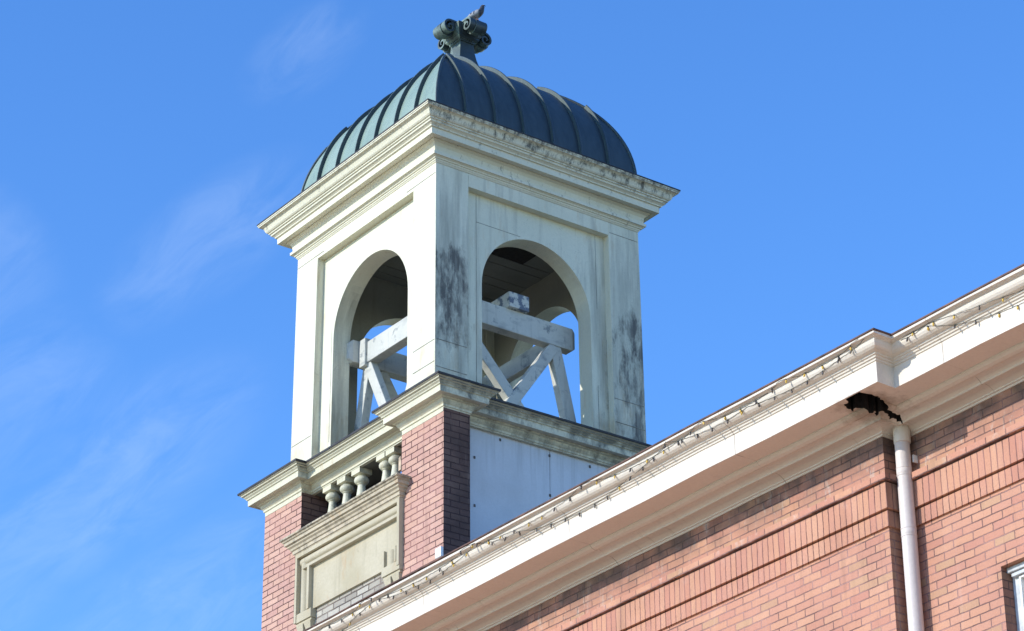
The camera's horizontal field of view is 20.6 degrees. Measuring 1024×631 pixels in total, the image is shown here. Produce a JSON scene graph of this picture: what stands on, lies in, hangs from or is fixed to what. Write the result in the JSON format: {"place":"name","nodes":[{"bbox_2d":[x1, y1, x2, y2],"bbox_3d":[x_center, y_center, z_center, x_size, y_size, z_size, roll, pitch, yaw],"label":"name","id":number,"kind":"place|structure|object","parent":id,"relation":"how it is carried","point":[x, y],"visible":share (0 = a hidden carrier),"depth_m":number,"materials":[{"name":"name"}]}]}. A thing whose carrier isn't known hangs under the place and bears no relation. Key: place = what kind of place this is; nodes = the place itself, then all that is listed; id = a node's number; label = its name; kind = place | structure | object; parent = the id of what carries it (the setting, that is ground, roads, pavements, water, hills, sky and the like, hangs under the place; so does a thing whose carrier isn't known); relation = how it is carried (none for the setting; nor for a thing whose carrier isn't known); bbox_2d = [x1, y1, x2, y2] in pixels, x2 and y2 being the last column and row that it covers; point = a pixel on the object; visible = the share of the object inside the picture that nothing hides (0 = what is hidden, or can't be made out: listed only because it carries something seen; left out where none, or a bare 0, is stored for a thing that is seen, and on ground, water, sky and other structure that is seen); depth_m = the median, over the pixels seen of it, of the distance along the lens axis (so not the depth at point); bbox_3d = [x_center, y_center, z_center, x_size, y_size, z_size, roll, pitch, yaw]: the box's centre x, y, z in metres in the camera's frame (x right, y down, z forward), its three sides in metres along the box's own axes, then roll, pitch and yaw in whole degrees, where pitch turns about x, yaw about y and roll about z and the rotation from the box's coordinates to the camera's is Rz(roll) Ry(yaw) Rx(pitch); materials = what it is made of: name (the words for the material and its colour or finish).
{"place":"outdoors","nodes":[
{"label":"outdoors","id":0,"kind":"place"},
{"bbox_2d":[0,0,1023,630],"label":"sky","id":1,"kind":"structure","parent":0,"point":[842,170],"materials":[{"name":"blue"}]},
{"bbox_3d":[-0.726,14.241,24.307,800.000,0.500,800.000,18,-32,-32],"label":"ground","id":2,"kind":"structure","parent":0,"visible":0},
{"bbox_2d":[237,16,680,630],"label":"bell tower","id":3,"kind":"structure","parent":2,"relation":"on","point":[441,198],"depth_m":32.75,"materials":[{"name":"paint"}]},
{"bbox_2d":[435,546,442,558],"bbox_3d":[-0.768,2.505,29.676,0.040,0.115,0.107,18,-32,-32],"label":"cable box","id":4,"kind":"object","parent":3,"relation":"attached to","point":[438,552],"visible":0.77,"depth_m":29.65,"materials":[{"name":"white plastic"}]},
{"bbox_2d":[347,291,575,430],"bbox_3d":[-0.610,0.928,33.173,2.163,1.881,2.034,18,-32,-32],"label":"timber trestle","id":5,"kind":"object","parent":3,"relation":"in","point":[379,361],"visible":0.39,"depth_m":32.99,"materials":[{"name":"paint"}]},
{"bbox_2d":[467,5,484,19],"bbox_3d":[-0.468,-3.806,35.443,0.282,0.232,0.115,-4,-27,8],"label":"pigeon","id":6,"kind":"object","parent":3,"relation":"on","point":[477,14],"visible":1,"depth_m":35.40,"materials":[{"name":"grey"}]},
{"bbox_2d":[303,263,1023,630],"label":"brick building","id":7,"kind":"structure","parent":2,"relation":"on","point":[779,509],"depth_m":24.71,"materials":[{"name":"red brick"}]},
{"bbox_2d":[319,341,854,630],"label":"light string","id":8,"kind":"object","parent":7,"relation":"attached to","point":[663,452],"visible":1,"depth_m":26.37,"materials":[{"name":"green plastic"}]},
{"bbox_2d":[342,339,863,630],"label":"light string","id":9,"kind":"object","parent":7,"relation":"attached to","point":[642,468],"visible":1,"depth_m":26.30,"materials":[{"name":"white plastic"}]},
{"bbox_2d":[893,424,923,630],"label":"downspout","id":10,"kind":"object","parent":7,"relation":"attached to","point":[902,443],"visible":1,"depth_m":23.88,"materials":[{"name":"paint"}]},
{"bbox_2d":[904,302,1023,341],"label":"light string","id":11,"kind":"object","parent":7,"relation":"attached to","point":[967,322],"visible":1,"depth_m":23.16,"materials":[{"name":"white plastic"}]},
{"bbox_2d":[908,289,1023,335],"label":"light string","id":12,"kind":"object","parent":7,"relation":"attached to","point":[912,334],"visible":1,"depth_m":23.15,"materials":[{"name":"green plastic"}]},
{"bbox_2d":[1007,561,1023,630],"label":"window","id":13,"kind":"structure","parent":7,"relation":"in","point":[1016,571],"depth_m":22.95,"materials":[{"name":"paint"}]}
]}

